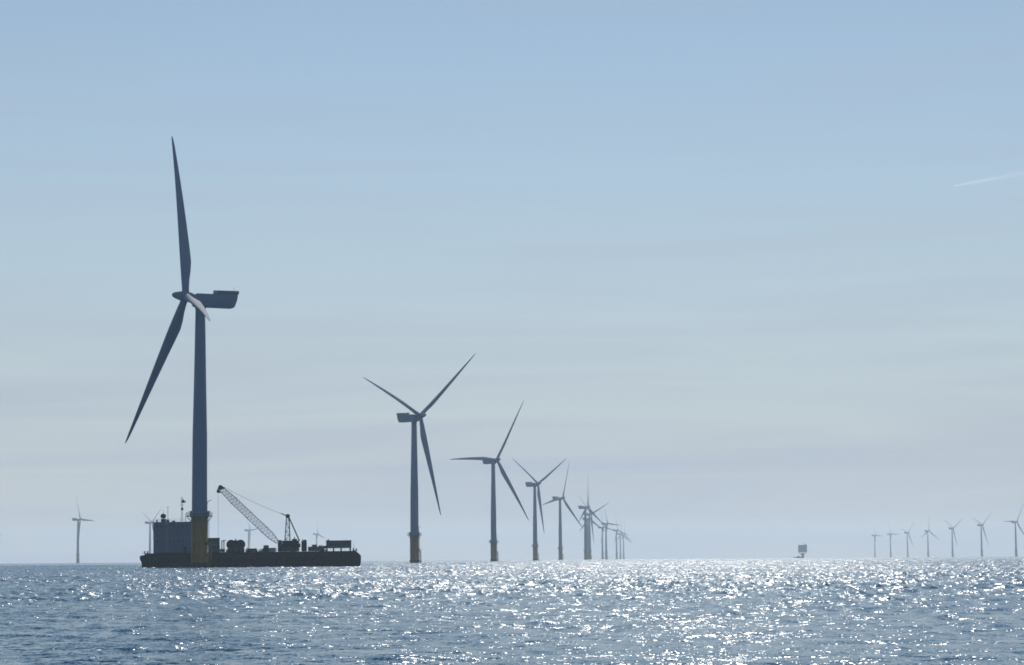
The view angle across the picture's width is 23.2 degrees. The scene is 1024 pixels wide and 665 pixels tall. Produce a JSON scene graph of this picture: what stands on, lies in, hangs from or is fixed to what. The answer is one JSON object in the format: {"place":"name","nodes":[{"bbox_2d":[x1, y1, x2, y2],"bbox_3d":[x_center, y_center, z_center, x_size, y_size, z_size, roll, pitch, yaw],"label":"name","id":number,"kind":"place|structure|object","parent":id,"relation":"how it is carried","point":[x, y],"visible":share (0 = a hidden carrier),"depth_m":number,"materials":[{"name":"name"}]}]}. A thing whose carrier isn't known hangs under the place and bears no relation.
{"place":"outdoors","nodes":[
{"label":"outdoors","id":0,"kind":"place"},
{"bbox_2d":[0,556,1023,664],"bbox_3d":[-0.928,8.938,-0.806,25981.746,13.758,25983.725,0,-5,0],"label":"water","id":1,"kind":"structure","parent":0,"point":[870,611],"depth_m":116.78,"materials":[{"name":"blue liquid"}]},
{"bbox_2d":[72,499,93,562],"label":"wind turbine","id":2,"kind":"object","parent":1,"relation":"in","point":[78,533],"visible":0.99,"depth_m":5163.68,"materials":[{"name":"yellow paint"}]},
{"bbox_2d":[142,506,162,552],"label":"wind turbine","id":3,"kind":"object","parent":1,"relation":"in","point":[147,522],"visible":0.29,"depth_m":5646.96,"materials":[{"name":"yellow paint"}]},
{"bbox_2d":[125,137,238,567],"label":"wind turbine","id":4,"kind":"object","parent":1,"relation":"in","point":[199,514],"visible":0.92,"depth_m":834.35,"materials":[{"name":"white paint"}]},
{"bbox_2d":[140,497,360,567],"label":"crane barge","id":5,"kind":"object","parent":1,"relation":"on","point":[172,544],"visible":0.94,"depth_m":855.30,"materials":[{"name":"paint"}]},
{"bbox_2d":[209,545,219,551],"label":"shipping container","id":6,"kind":"object","parent":5,"relation":"on","point":[215,548],"visible":0.63,"depth_m":859.85,"materials":[{"name":"metal"}]},
{"bbox_2d":[208,538,219,544],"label":"shipping container","id":7,"kind":"object","parent":6,"relation":"on","point":[213,541],"visible":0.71,"depth_m":860.03,"materials":[{"name":"metal"}]},
{"bbox_2d":[226,539,244,551],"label":"deck winch","id":8,"kind":"object","parent":5,"relation":"on","point":[233,545],"visible":0.97,"depth_m":859.99,"materials":[{"name":"paint"}]},
{"bbox_2d":[245,548,257,551],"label":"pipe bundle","id":9,"kind":"object","parent":5,"relation":"on","point":[252,549],"visible":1,"depth_m":858.78,"materials":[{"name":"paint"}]},
{"bbox_2d":[216,485,300,551],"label":"deck crane","id":10,"kind":"object","parent":5,"relation":"on","point":[294,543],"visible":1,"depth_m":864.06,"materials":[{"name":"paint"}]},
{"bbox_2d":[258,548,276,551],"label":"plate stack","id":11,"kind":"object","parent":5,"relation":"on","point":[268,550],"visible":0.99,"depth_m":859.79,"materials":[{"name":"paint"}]},
{"bbox_2d":[301,539,306,550],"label":"generator set","id":12,"kind":"object","parent":5,"relation":"on","point":[303,545],"visible":1,"depth_m":863.15,"materials":[{"name":"paint"}]},
{"bbox_2d":[308,546,322,550],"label":"shipping container","id":13,"kind":"object","parent":5,"relation":"on","point":[315,548],"visible":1,"depth_m":861.19,"materials":[{"name":"metal"}]},
{"bbox_2d":[326,539,351,550],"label":"deck cabin","id":14,"kind":"object","parent":5,"relation":"on","point":[333,544],"visible":0.96,"depth_m":862.87,"materials":[{"name":"metal"}]},
{"bbox_2d":[244,523,259,547],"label":"wind turbine","id":15,"kind":"object","parent":1,"relation":"in","point":[249,534],"visible":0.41,"depth_m":7133.08,"materials":[{"name":"yellow paint"}]},
{"bbox_2d":[313,519,325,544],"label":"wind turbine","id":16,"kind":"object","parent":1,"relation":"in","point":[317,534],"visible":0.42,"depth_m":8233.20,"materials":[{"name":"yellow paint"}]},
{"bbox_2d":[363,353,475,562],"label":"wind turbine","id":17,"kind":"object","parent":1,"relation":"in","point":[414,533],"visible":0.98,"depth_m":1540.16,"materials":[{"name":"white paint"}]},
{"bbox_2d":[450,401,528,560],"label":"wind turbine","id":18,"kind":"object","parent":1,"relation":"in","point":[493,540],"visible":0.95,"depth_m":2235.40,"materials":[{"name":"yellow paint"}]},
{"bbox_2d":[512,458,564,559],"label":"wind turbine","id":19,"kind":"object","parent":1,"relation":"in","point":[535,545],"visible":0.98,"depth_m":2955.47,"materials":[{"name":"yellow paint"}]},
{"bbox_2d":[543,461,582,559],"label":"wind turbine","id":20,"kind":"object","parent":1,"relation":"in","point":[556,498],"visible":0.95,"depth_m":3655.47,"materials":[{"name":"yellow paint"}]},
{"bbox_2d":[578,500,604,559],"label":"wind turbine","id":21,"kind":"object","parent":1,"relation":"in","point":[585,508],"visible":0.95,"depth_m":4303.55,"materials":[{"name":"yellow paint"}]},
{"bbox_2d":[578,495,607,558],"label":"wind turbine","id":22,"kind":"object","parent":1,"relation":"in","point":[589,539],"visible":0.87,"depth_m":4983.55,"materials":[{"name":"yellow paint"}]},
{"bbox_2d":[581,512,605,558],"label":"wind turbine","id":23,"kind":"object","parent":1,"relation":"in","point":[587,519],"visible":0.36,"depth_m":5534.38,"materials":[{"name":"yellow paint"}]},
{"bbox_2d":[598,515,612,558],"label":"wind turbine","id":24,"kind":"object","parent":1,"relation":"in","point":[603,527],"visible":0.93,"depth_m":7035.89,"materials":[{"name":"yellow paint"}]},
{"bbox_2d":[601,509,616,558],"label":"wind turbine","id":25,"kind":"object","parent":1,"relation":"in","point":[606,550],"visible":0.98,"depth_m":6293.30,"materials":[{"name":"yellow paint"}]},
{"bbox_2d":[613,512,626,558],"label":"wind turbine","id":26,"kind":"object","parent":1,"relation":"in","point":[617,530],"visible":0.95,"depth_m":7743.71,"materials":[{"name":"yellow paint"}]},
{"bbox_2d":[617,528,629,558],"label":"wind turbine","id":27,"kind":"object","parent":1,"relation":"in","point":[619,534],"visible":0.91,"depth_m":8805.56,"materials":[{"name":"yellow paint"}]},
{"bbox_2d":[621,529,628,558],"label":"wind turbine","id":28,"kind":"object","parent":1,"relation":"in","point":[623,554],"visible":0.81,"depth_m":9118.55,"materials":[{"name":"yellow paint"}]},
{"bbox_2d":[798,544,806,556],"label":"offshore substation","id":29,"kind":"object","parent":1,"relation":"in","point":[802,548],"visible":1,"depth_m":6128.01,"materials":[{"name":"yellow paint"}]},
{"bbox_2d":[872,525,879,557],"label":"wind turbine","id":30,"kind":"object","parent":1,"relation":"in","point":[875,535],"visible":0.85,"depth_m":10018.01,"materials":[{"name":"yellow paint"}]},
{"bbox_2d":[887,521,895,556],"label":"wind turbine","id":31,"kind":"object","parent":1,"relation":"in","point":[890,541],"visible":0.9,"depth_m":9545.15,"materials":[{"name":"yellow paint"}]},
{"bbox_2d":[904,522,913,556],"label":"wind turbine","id":32,"kind":"object","parent":1,"relation":"in","point":[907,533],"visible":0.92,"depth_m":9118.64,"materials":[{"name":"yellow paint"}]},
{"bbox_2d":[921,530,939,556],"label":"wind turbine","id":33,"kind":"object","parent":1,"relation":"in","point":[926,531],"visible":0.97,"depth_m":8525.99,"materials":[{"name":"yellow paint"}]},
{"bbox_2d":[943,519,956,556],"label":"wind turbine","id":34,"kind":"object","parent":1,"relation":"in","point":[952,529],"visible":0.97,"depth_m":7835.43,"materials":[{"name":"yellow paint"}]},
{"bbox_2d":[974,512,991,556],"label":"wind turbine","id":35,"kind":"object","parent":1,"relation":"in","point":[981,525],"visible":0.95,"depth_m":7108.37,"materials":[{"name":"yellow paint"}]},
{"bbox_2d":[1004,503,1023,556],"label":"wind turbine","id":36,"kind":"object","parent":1,"relation":"in","point":[1016,553],"visible":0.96,"depth_m":6506.41,"materials":[{"name":"yellow paint"}]},
{"bbox_2d":[0,0,1023,563],"label":"sky","id":37,"kind":"structure","parent":0,"point":[753,270],"materials":[{"name":"blue"}]}
]}

